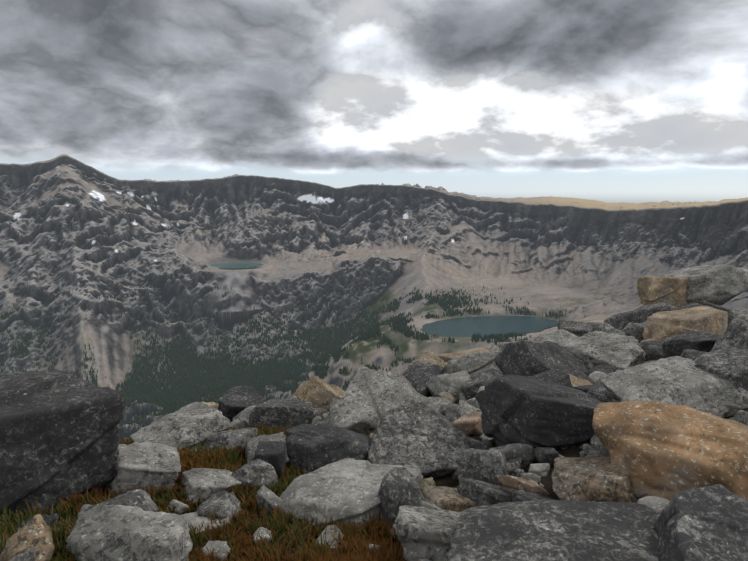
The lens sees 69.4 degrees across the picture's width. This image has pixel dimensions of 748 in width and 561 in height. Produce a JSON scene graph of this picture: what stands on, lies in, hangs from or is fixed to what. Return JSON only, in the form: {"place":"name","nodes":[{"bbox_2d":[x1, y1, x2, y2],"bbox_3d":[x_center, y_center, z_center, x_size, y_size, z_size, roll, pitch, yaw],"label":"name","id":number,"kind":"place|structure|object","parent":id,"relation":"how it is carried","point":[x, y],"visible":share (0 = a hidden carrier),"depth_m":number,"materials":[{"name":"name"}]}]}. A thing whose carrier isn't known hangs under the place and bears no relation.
{"place":"outdoors","nodes":[
{"label":"outdoors","id":0,"kind":"place"},
{"bbox_2d":[209,262,263,268],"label":"lake","id":1,"kind":"structure","parent":0,"point":[232,265],"depth_m":2424.68,"materials":[{"name":"teal liquid"}]},
{"bbox_2d":[0,422,485,560],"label":"grass","id":2,"kind":"structure","parent":0,"point":[353,546],"depth_m":3.63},
{"bbox_2d":[1,399,733,560],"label":"summit ground","id":3,"kind":"structure","parent":0,"point":[449,481],"depth_m":4.25,"materials":[{"name":"soil"}]},
{"bbox_2d":[10,547,35,560],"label":"stone","id":4,"kind":"object","parent":3,"relation":"on","point":[28,554],"visible":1,"depth_m":2.88,"materials":[{"name":"stone"}]},
{"bbox_2d":[0,514,54,560],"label":"boulder","id":5,"kind":"object","parent":3,"relation":"on","point":[34,532],"visible":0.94,"depth_m":2.97,"materials":[{"name":"stone"}]},
{"bbox_2d":[17,513,58,529],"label":"boulder","id":6,"kind":"object","parent":3,"relation":"on","point":[50,519],"visible":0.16,"depth_m":3.46,"materials":[{"name":"stone"}]},
{"bbox_2d":[0,369,125,517],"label":"boulder","id":7,"kind":"object","parent":3,"relation":"on","point":[59,433],"visible":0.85,"depth_m":3.87,"materials":[{"name":"stone"}]},
{"bbox_2d":[100,489,157,511],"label":"boulder","id":8,"kind":"object","parent":3,"relation":"on","point":[142,499],"visible":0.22,"depth_m":3.48,"materials":[{"name":"stone"}]},
{"bbox_2d":[66,503,192,560],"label":"boulder","id":9,"kind":"object","parent":3,"relation":"on","point":[100,532],"visible":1,"depth_m":3.02,"materials":[{"name":"stone"}]},
{"bbox_2d":[107,441,180,495],"bbox_3d":[-1.796,1.499,4.237,0.576,0.392,0.458,-2,10,-14],"label":"boulder","id":10,"kind":"object","parent":3,"relation":"on","point":[142,464],"visible":0.76,"depth_m":4.09,"materials":[{"name":"stone"}]},
{"bbox_2d":[168,499,188,514],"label":"stone","id":11,"kind":"object","parent":3,"relation":"on","point":[179,505],"visible":0.86,"depth_m":3.78,"materials":[{"name":"stone"}]},
{"bbox_2d":[130,402,231,452],"bbox_3d":[-1.901,1.575,5.448,0.763,0.408,0.893,9,13,42],"label":"boulder","id":12,"kind":"object","parent":3,"relation":"on","point":[191,424],"visible":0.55,"depth_m":5.37,"materials":[{"name":"stone"}]},
{"bbox_2d":[188,401,218,408],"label":"rock","id":13,"kind":"object","parent":3,"relation":"on","point":[213,404],"visible":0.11,"depth_m":7.42,"materials":[{"name":"stone"}]},
{"bbox_2d":[182,511,230,532],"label":"boulder","id":14,"kind":"object","parent":3,"relation":"on","point":[194,518],"visible":0.26,"depth_m":3.62,"materials":[{"name":"stone"}]},
{"bbox_2d":[181,468,240,503],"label":"boulder","id":15,"kind":"object","parent":3,"relation":"on","point":[205,482],"visible":0.66,"depth_m":4.05,"materials":[{"name":"stone"}]},
{"bbox_2d":[201,540,230,560],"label":"rock","id":16,"kind":"object","parent":3,"relation":"on","point":[222,546],"visible":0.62,"depth_m":3.25,"materials":[{"name":"stone"}]},
{"bbox_2d":[197,491,241,521],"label":"stone","id":17,"kind":"object","parent":3,"relation":"on","point":[219,504],"visible":0.72,"depth_m":3.75,"materials":[{"name":"stone"}]},
{"bbox_2d":[207,427,257,453],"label":"boulder","id":18,"kind":"object","parent":3,"relation":"on","point":[239,437],"visible":0.5,"depth_m":5.19,"materials":[{"name":"stone"}]},
{"bbox_2d":[217,386,264,421],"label":"boulder","id":19,"kind":"object","parent":3,"relation":"on","point":[234,401],"visible":0.56,"depth_m":7.94,"materials":[{"name":"stone"}]},
{"bbox_2d":[231,421,250,428],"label":"boulder","id":20,"kind":"object","parent":3,"relation":"on","point":[244,423],"visible":0.26,"depth_m":6.62,"materials":[{"name":"stone"}]},
{"bbox_2d":[232,405,256,423],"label":"boulder","id":21,"kind":"object","parent":3,"relation":"on","point":[243,415],"visible":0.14,"depth_m":7.27,"materials":[{"name":"stone"}]},
{"bbox_2d":[231,459,277,490],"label":"boulder","id":22,"kind":"object","parent":3,"relation":"on","point":[257,472],"visible":0.7,"depth_m":4.31,"materials":[{"name":"stone"}]},
{"bbox_2d":[253,527,271,543],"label":"rock","id":23,"kind":"object","parent":3,"relation":"on","point":[264,531],"visible":0.54,"depth_m":3.54,"materials":[{"name":"stone"}]},
{"bbox_2d":[245,432,289,463],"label":"boulder","id":24,"kind":"object","parent":3,"relation":"on","point":[251,446],"visible":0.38,"depth_m":5.01,"materials":[{"name":"stone"}]},
{"bbox_2d":[256,485,282,513],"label":"stone","id":25,"kind":"object","parent":3,"relation":"on","point":[267,496],"visible":0.74,"depth_m":4.02,"materials":[{"name":"stone"}]},
{"bbox_2d":[254,441,285,478],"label":"boulder","id":26,"kind":"object","parent":3,"relation":"on","point":[273,453],"visible":0.61,"depth_m":4.64,"materials":[{"name":"stone"}]},
{"bbox_2d":[248,398,313,431],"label":"boulder","id":27,"kind":"object","parent":3,"relation":"on","point":[279,413],"visible":0.68,"depth_m":6.63,"materials":[{"name":"stone"}]},
{"bbox_2d":[312,416,322,423],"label":"stone","id":28,"kind":"object","parent":3,"relation":"on","point":[316,419],"visible":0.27,"depth_m":7.26,"materials":[{"name":"stone"}]},
{"bbox_2d":[293,376,344,412],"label":"boulder","id":29,"kind":"object","parent":3,"relation":"on","point":[317,392],"visible":0.37,"depth_m":8.21,"materials":[{"name":"stone"}]},
{"bbox_2d":[313,408,325,417],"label":"boulder","id":30,"kind":"object","parent":3,"relation":"on","point":[318,411],"visible":0.16,"depth_m":7.48,"materials":[{"name":"stone"}]},
{"bbox_2d":[285,424,371,473],"bbox_3d":[-0.422,1.659,5.110,0.932,0.558,0.792,6,11,33],"label":"boulder","id":31,"kind":"object","parent":3,"relation":"on","point":[312,447],"visible":0.49,"depth_m":4.87,"materials":[{"name":"stone"}]},
{"bbox_2d":[316,524,343,547],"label":"rock","id":32,"kind":"object","parent":3,"relation":"on","point":[329,534],"visible":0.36,"depth_m":3.62,"materials":[{"name":"stone"}]},
{"bbox_2d":[278,458,422,535],"bbox_3d":[-0.186,1.714,4.150,0.912,0.406,0.990,6,11,33],"label":"boulder","id":33,"kind":"object","parent":3,"relation":"on","point":[346,489],"visible":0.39,"depth_m":4.01,"materials":[{"name":"stone"}]},
{"bbox_2d":[325,399,379,434],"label":"boulder","id":34,"kind":"object","parent":3,"relation":"on","point":[353,416],"visible":0.65,"depth_m":6.56,"materials":[{"name":"stone"}]},
{"bbox_2d":[341,367,429,420],"bbox_3d":[0.131,1.793,7.486,1.212,0.598,1.376,5,30,20],"label":"boulder","id":35,"kind":"object","parent":3,"relation":"on","point":[382,393],"visible":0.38,"depth_m":7.49,"materials":[{"name":"stone"}]},
{"bbox_2d":[377,467,425,529],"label":"boulder","id":36,"kind":"object","parent":3,"relation":"on","point":[398,487],"visible":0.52,"depth_m":3.85,"materials":[{"name":"stone"}]},
{"bbox_2d":[366,402,469,478],"bbox_3d":[0.365,1.627,5.226,1.002,0.694,1.143,-2,10,-10],"label":"boulder","id":37,"kind":"object","parent":3,"relation":"on","point":[428,441],"visible":0.68,"depth_m":4.98,"materials":[{"name":"stone"}]},
{"bbox_2d":[402,362,443,396],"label":"boulder","id":38,"kind":"object","parent":3,"relation":"on","point":[417,375],"visible":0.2,"depth_m":8.78,"materials":[{"name":"stone"}]},
{"bbox_2d":[408,350,446,367],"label":"boulder","id":39,"kind":"object","parent":3,"relation":"on","point":[426,356],"visible":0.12,"depth_m":10.13,"materials":[{"name":"stone"}]},
{"bbox_2d":[421,477,435,486],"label":"boulder","id":40,"kind":"object","parent":3,"relation":"on","point":[429,481],"visible":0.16,"depth_m":4.49,"materials":[{"name":"stone"}]},
{"bbox_2d":[395,505,462,560],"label":"boulder","id":41,"kind":"object","parent":3,"relation":"on","point":[424,533],"visible":0.63,"depth_m":3.23,"materials":[{"name":"stone"}]},
{"bbox_2d":[417,499,442,510],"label":"stone","id":42,"kind":"object","parent":3,"relation":"on","point":[424,503],"visible":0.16,"depth_m":3.83,"materials":[{"name":"stone"}]},
{"bbox_2d":[419,401,446,412],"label":"rock","id":43,"kind":"object","parent":3,"relation":"on","point":[438,406],"visible":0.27,"depth_m":7.25,"materials":[{"name":"stone"}]},
{"bbox_2d":[433,397,456,404],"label":"boulder","id":44,"kind":"object","parent":3,"relation":"on","point":[443,400],"visible":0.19,"depth_m":7.58,"materials":[{"name":"stone"}]},
{"bbox_2d":[437,391,456,402],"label":"rock","id":45,"kind":"object","parent":3,"relation":"on","point":[448,396],"visible":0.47,"depth_m":7.81,"materials":[{"name":"stone"}]},
{"bbox_2d":[420,485,474,511],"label":"boulder","id":46,"kind":"object","parent":3,"relation":"on","point":[446,498],"visible":0.35,"depth_m":3.95,"materials":[{"name":"stone"}]},
{"bbox_2d":[425,371,469,399],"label":"boulder","id":47,"kind":"object","parent":3,"relation":"on","point":[452,383],"visible":0.5,"depth_m":8.02,"materials":[{"name":"stone"}]},
{"bbox_2d":[445,403,476,422],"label":"boulder","id":48,"kind":"object","parent":3,"relation":"on","point":[454,412],"visible":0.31,"depth_m":6.31,"materials":[{"name":"stone"}]},
{"bbox_2d":[459,392,467,401],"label":"stone","id":49,"kind":"object","parent":3,"relation":"on","point":[462,396],"visible":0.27,"depth_m":7.65,"materials":[{"name":"stone"}]},
{"bbox_2d":[438,347,493,361],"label":"boulder","id":50,"kind":"object","parent":3,"relation":"on","point":[445,357],"visible":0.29,"depth_m":12.52,"materials":[{"name":"stone"}]},
{"bbox_2d":[452,411,482,436],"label":"boulder","id":51,"kind":"object","parent":3,"relation":"on","point":[469,424],"visible":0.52,"depth_m":5.94,"materials":[{"name":"stone"}]},
{"bbox_2d":[465,398,475,406],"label":"stone","id":52,"kind":"object","parent":3,"relation":"on","point":[471,402],"visible":0.21,"depth_m":7.29,"materials":[{"name":"stone"}]},
{"bbox_2d":[443,351,503,375],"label":"boulder","id":53,"kind":"object","parent":3,"relation":"on","point":[473,363],"visible":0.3,"depth_m":8.58,"materials":[{"name":"stone"}]},
{"bbox_2d":[461,368,500,399],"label":"boulder","id":54,"kind":"object","parent":3,"relation":"on","point":[472,384],"visible":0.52,"depth_m":7.67,"materials":[{"name":"stone"}]},
{"bbox_2d":[456,448,508,485],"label":"boulder","id":55,"kind":"object","parent":3,"relation":"on","point":[484,465],"visible":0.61,"depth_m":4.27,"materials":[{"name":"stone"}]},
{"bbox_2d":[469,439,495,449],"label":"rock","id":56,"kind":"object","parent":3,"relation":"on","point":[487,444],"visible":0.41,"depth_m":5.21,"materials":[{"name":"stone"}]},
{"bbox_2d":[457,478,512,506],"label":"boulder","id":57,"kind":"object","parent":3,"relation":"on","point":[479,493],"visible":0.6,"depth_m":3.92,"materials":[{"name":"stone"}]},
{"bbox_2d":[506,462,515,475],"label":"stone","id":58,"kind":"object","parent":3,"relation":"on","point":[510,467],"visible":0.21,"depth_m":4.46,"materials":[{"name":"stone"}]},
{"bbox_2d":[489,443,534,467],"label":"boulder","id":59,"kind":"object","parent":3,"relation":"on","point":[516,450],"visible":0.55,"depth_m":4.68,"materials":[{"name":"stone"}]},
{"bbox_2d":[506,456,521,468],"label":"stone","id":60,"kind":"object","parent":3,"relation":"on","point":[517,461],"visible":0.21,"depth_m":4.64,"materials":[{"name":"stone"}]},
{"bbox_2d":[498,340,529,348],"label":"rock","id":61,"kind":"object","parent":3,"relation":"on","point":[501,345],"visible":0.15,"depth_m":11.64,"materials":[{"name":"stone"}]},
{"bbox_2d":[511,468,524,476],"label":"stone","id":62,"kind":"object","parent":3,"relation":"on","point":[516,472],"visible":0.5,"depth_m":4.45,"materials":[{"name":"stone"}]},
{"bbox_2d":[497,475,548,495],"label":"boulder","id":63,"kind":"object","parent":3,"relation":"on","point":[509,483],"visible":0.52,"depth_m":3.97,"materials":[{"name":"stone"}]},
{"bbox_2d":[520,473,540,484],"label":"rock","id":64,"kind":"object","parent":3,"relation":"on","point":[533,477],"visible":0.46,"depth_m":4.17,"materials":[{"name":"stone"}]},
{"bbox_2d":[511,491,554,501],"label":"boulder","id":65,"kind":"object","parent":3,"relation":"on","point":[517,496],"visible":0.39,"depth_m":3.73,"materials":[{"name":"stone"}]},
{"bbox_2d":[475,374,602,449],"bbox_3d":[1.696,1.296,5.226,1.264,0.772,0.858,-1,10,-7],"label":"boulder","id":66,"kind":"object","parent":3,"relation":"on","point":[534,413],"visible":0.72,"depth_m":4.86,"materials":[{"name":"stone"}]},
{"bbox_2d":[528,463,549,476],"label":"stone","id":67,"kind":"object","parent":3,"relation":"on","point":[541,469],"visible":0.8,"depth_m":4.39,"materials":[{"name":"stone"}]},
{"bbox_2d":[495,340,587,379],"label":"boulder","id":68,"kind":"object","parent":3,"relation":"on","point":[525,358],"visible":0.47,"depth_m":7.50,"materials":[{"name":"stone"}]},
{"bbox_2d":[533,447,558,465],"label":"boulder","id":69,"kind":"object","parent":3,"relation":"on","point":[545,455],"visible":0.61,"depth_m":4.53,"materials":[{"name":"stone"}]},
{"bbox_2d":[527,370,572,387],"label":"boulder","id":70,"kind":"object","parent":3,"relation":"on","point":[559,377],"visible":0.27,"depth_m":6.55,"materials":[{"name":"stone"}]},
{"bbox_2d":[446,499,659,560],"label":"boulder","id":71,"kind":"object","parent":3,"relation":"on","point":[552,530],"visible":0.81,"depth_m":3.06,"materials":[{"name":"stone"}]},
{"bbox_2d":[532,329,577,346],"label":"boulder","id":72,"kind":"object","parent":3,"relation":"on","point":[561,337],"visible":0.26,"depth_m":9.79,"materials":[{"name":"stone"}]},
{"bbox_2d":[557,320,592,336],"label":"boulder","id":73,"kind":"object","parent":3,"relation":"on","point":[578,329],"visible":0.27,"depth_m":10.62,"materials":[{"name":"stone"}]},
{"bbox_2d":[569,374,592,386],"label":"rock","id":74,"kind":"object","parent":3,"relation":"on","point":[576,381],"visible":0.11,"depth_m":6.84,"materials":[{"name":"stone"}]},
{"bbox_2d":[580,444,592,449],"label":"stone","id":75,"kind":"object","parent":3,"relation":"on","point":[585,447],"visible":0.7,"depth_m":4.68,"materials":[{"name":"stone"}]},
{"bbox_2d":[579,449,597,456],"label":"boulder","id":76,"kind":"object","parent":3,"relation":"on","point":[583,453],"visible":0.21,"depth_m":4.49,"materials":[{"name":"stone"}]},
{"bbox_2d":[573,384,604,392],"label":"rock","id":77,"kind":"object","parent":3,"relation":"on","point":[585,388],"visible":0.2,"depth_m":6.40,"materials":[{"name":"stone"}]},
{"bbox_2d":[551,455,636,502],"bbox_3d":[1.565,1.455,3.805,0.588,0.408,0.684,4,10,23],"label":"boulder","id":78,"kind":"object","parent":3,"relation":"on","point":[595,478],"visible":0.62,"depth_m":3.62,"materials":[{"name":"stone"}]},
{"bbox_2d":[588,371,606,384],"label":"rock","id":79,"kind":"object","parent":3,"relation":"on","point":[594,377],"visible":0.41,"depth_m":6.95,"materials":[{"name":"stone"}]},
{"bbox_2d":[590,434,605,449],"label":"stone","id":80,"kind":"object","parent":3,"relation":"on","point":[596,442],"visible":0.48,"depth_m":4.72,"materials":[{"name":"stone"}]},
{"bbox_2d":[584,365,617,375],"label":"boulder","id":81,"kind":"object","parent":3,"relation":"on","point":[607,369],"visible":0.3,"depth_m":7.27,"materials":[{"name":"stone"}]},
{"bbox_2d":[587,387,616,402],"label":"boulder","id":82,"kind":"object","parent":3,"relation":"on","point":[602,394],"visible":0.27,"depth_m":5.95,"materials":[{"name":"stone"}]},
{"bbox_2d":[591,322,613,331],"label":"rock","id":83,"kind":"object","parent":3,"relation":"on","point":[602,327],"visible":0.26,"depth_m":10.91,"materials":[{"name":"stone"}]},
{"bbox_2d":[596,447,609,456],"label":"boulder","id":84,"kind":"object","parent":3,"relation":"on","point":[602,451],"visible":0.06,"depth_m":4.28,"materials":[{"name":"stone"}]},
{"bbox_2d":[564,331,645,369],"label":"boulder","id":85,"kind":"object","parent":3,"relation":"on","point":[596,348],"visible":0.64,"depth_m":7.65,"materials":[{"name":"stone"}]},
{"bbox_2d":[606,328,626,335],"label":"boulder","id":86,"kind":"object","parent":3,"relation":"on","point":[615,331],"visible":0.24,"depth_m":9.83,"materials":[{"name":"stone"}]},
{"bbox_2d":[617,540,629,547],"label":"stone","id":87,"kind":"object","parent":3,"relation":"on","point":[623,543],"visible":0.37,"depth_m":2.95,"materials":[{"name":"stone"}]},
{"bbox_2d":[622,322,634,335],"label":"boulder","id":88,"kind":"object","parent":3,"relation":"on","point":[627,329],"visible":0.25,"depth_m":10.23,"materials":[{"name":"stone"}]},
{"bbox_2d":[604,305,669,329],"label":"boulder","id":89,"kind":"object","parent":3,"relation":"on","point":[619,321],"visible":0.4,"depth_m":11.60,"materials":[{"name":"stone"}]},
{"bbox_2d":[631,323,644,342],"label":"rock","id":90,"kind":"object","parent":3,"relation":"on","point":[637,330],"visible":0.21,"depth_m":9.80,"materials":[{"name":"stone"}]},
{"bbox_2d":[637,496,669,513],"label":"stone","id":91,"kind":"object","parent":3,"relation":"on","point":[657,504],"visible":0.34,"depth_m":3.33,"materials":[{"name":"stone"}]},
{"bbox_2d":[634,303,674,310],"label":"boulder","id":92,"kind":"object","parent":3,"relation":"on","point":[652,305],"visible":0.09,"depth_m":12.26,"materials":[{"name":"stone"}]},
{"bbox_2d":[640,340,669,361],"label":"boulder","id":93,"kind":"object","parent":3,"relation":"on","point":[654,350],"visible":0.3,"depth_m":7.82,"materials":[{"name":"stone"}]},
{"bbox_2d":[637,276,687,306],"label":"boulder","id":94,"kind":"object","parent":3,"relation":"on","point":[660,289],"visible":0.79,"depth_m":13.51,"materials":[{"name":"stone"}]},
{"bbox_2d":[592,401,747,501],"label":"boulder","id":95,"kind":"object","parent":3,"relation":"on","point":[670,452],"visible":0.6,"depth_m":3.62,"materials":[{"name":"stone"}]},
{"bbox_2d":[598,356,747,416],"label":"boulder","id":96,"kind":"object","parent":3,"relation":"on","point":[677,380],"visible":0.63,"depth_m":5.42,"materials":[{"name":"stone"}]},
{"bbox_2d":[642,306,727,340],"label":"boulder","id":97,"kind":"object","parent":3,"relation":"on","point":[658,326],"visible":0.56,"depth_m":8.74,"materials":[{"name":"stone"}]},
{"bbox_2d":[658,331,720,356],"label":"boulder","id":98,"kind":"object","parent":3,"relation":"on","point":[677,344],"visible":0.34,"depth_m":7.71,"materials":[{"name":"stone"}]},
{"bbox_2d":[670,303,710,310],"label":"boulder","id":99,"kind":"object","parent":3,"relation":"on","point":[691,305],"visible":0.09,"depth_m":11.56,"materials":[{"name":"stone"}]},
{"bbox_2d":[680,349,707,359],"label":"rock","id":100,"kind":"object","parent":3,"relation":"on","point":[692,354],"visible":0.19,"depth_m":7.17,"materials":[{"name":"stone"}]},
{"bbox_2d":[654,484,747,560],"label":"boulder","id":101,"kind":"object","parent":3,"relation":"on","point":[706,523],"visible":0.94,"depth_m":2.76,"materials":[{"name":"stone"}]},
{"bbox_2d":[663,264,747,304],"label":"boulder","id":102,"kind":"object","parent":3,"relation":"on","point":[719,284],"visible":0.76,"depth_m":13.37,"materials":[{"name":"stone"}]},
{"bbox_2d":[700,301,730,311],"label":"boulder","id":103,"kind":"object","parent":3,"relation":"on","point":[715,306],"visible":0.14,"depth_m":11.74,"materials":[{"name":"stone"}]},
{"bbox_2d":[693,346,747,390],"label":"boulder","id":104,"kind":"object","parent":3,"relation":"on","point":[729,363],"visible":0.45,"depth_m":5.62,"materials":[{"name":"stone"}]},
{"bbox_2d":[712,309,747,349],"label":"boulder","id":105,"kind":"object","parent":3,"relation":"on","point":[735,334],"visible":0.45,"depth_m":6.81,"materials":[{"name":"stone"}]},
{"bbox_2d":[725,404,742,415],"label":"stone","id":106,"kind":"object","parent":3,"relation":"on","point":[735,409],"visible":0.39,"depth_m":5.21,"materials":[{"name":"stone"}]},
{"bbox_2d":[729,410,747,423],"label":"rock","id":107,"kind":"object","parent":3,"relation":"on","point":[740,416],"visible":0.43,"depth_m":4.82,"materials":[{"name":"stone"}]},
{"bbox_2d":[0,154,747,440],"bbox_3d":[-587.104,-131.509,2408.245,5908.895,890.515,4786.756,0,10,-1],"label":"mountain terrain","id":108,"kind":"structure","parent":0,"point":[74,231],"depth_m":2284.19,"materials":[{"name":"stone"}]},
{"bbox_2d":[0,283,585,441],"bbox_3d":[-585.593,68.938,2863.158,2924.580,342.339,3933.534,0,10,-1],"label":"valley conifers","id":109,"kind":"object","parent":108,"relation":"on","point":[256,379],"visible":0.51,"depth_m":1937.97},
{"bbox_2d":[0,0,747,203],"label":"sky","id":110,"kind":"structure","parent":0,"point":[608,101],"materials":[{"name":"grey"}]},
{"bbox_2d":[421,316,557,336],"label":"lake","id":111,"kind":"structure","parent":0,"point":[471,326],"depth_m":1710.32,"materials":[{"name":"teal liquid"}]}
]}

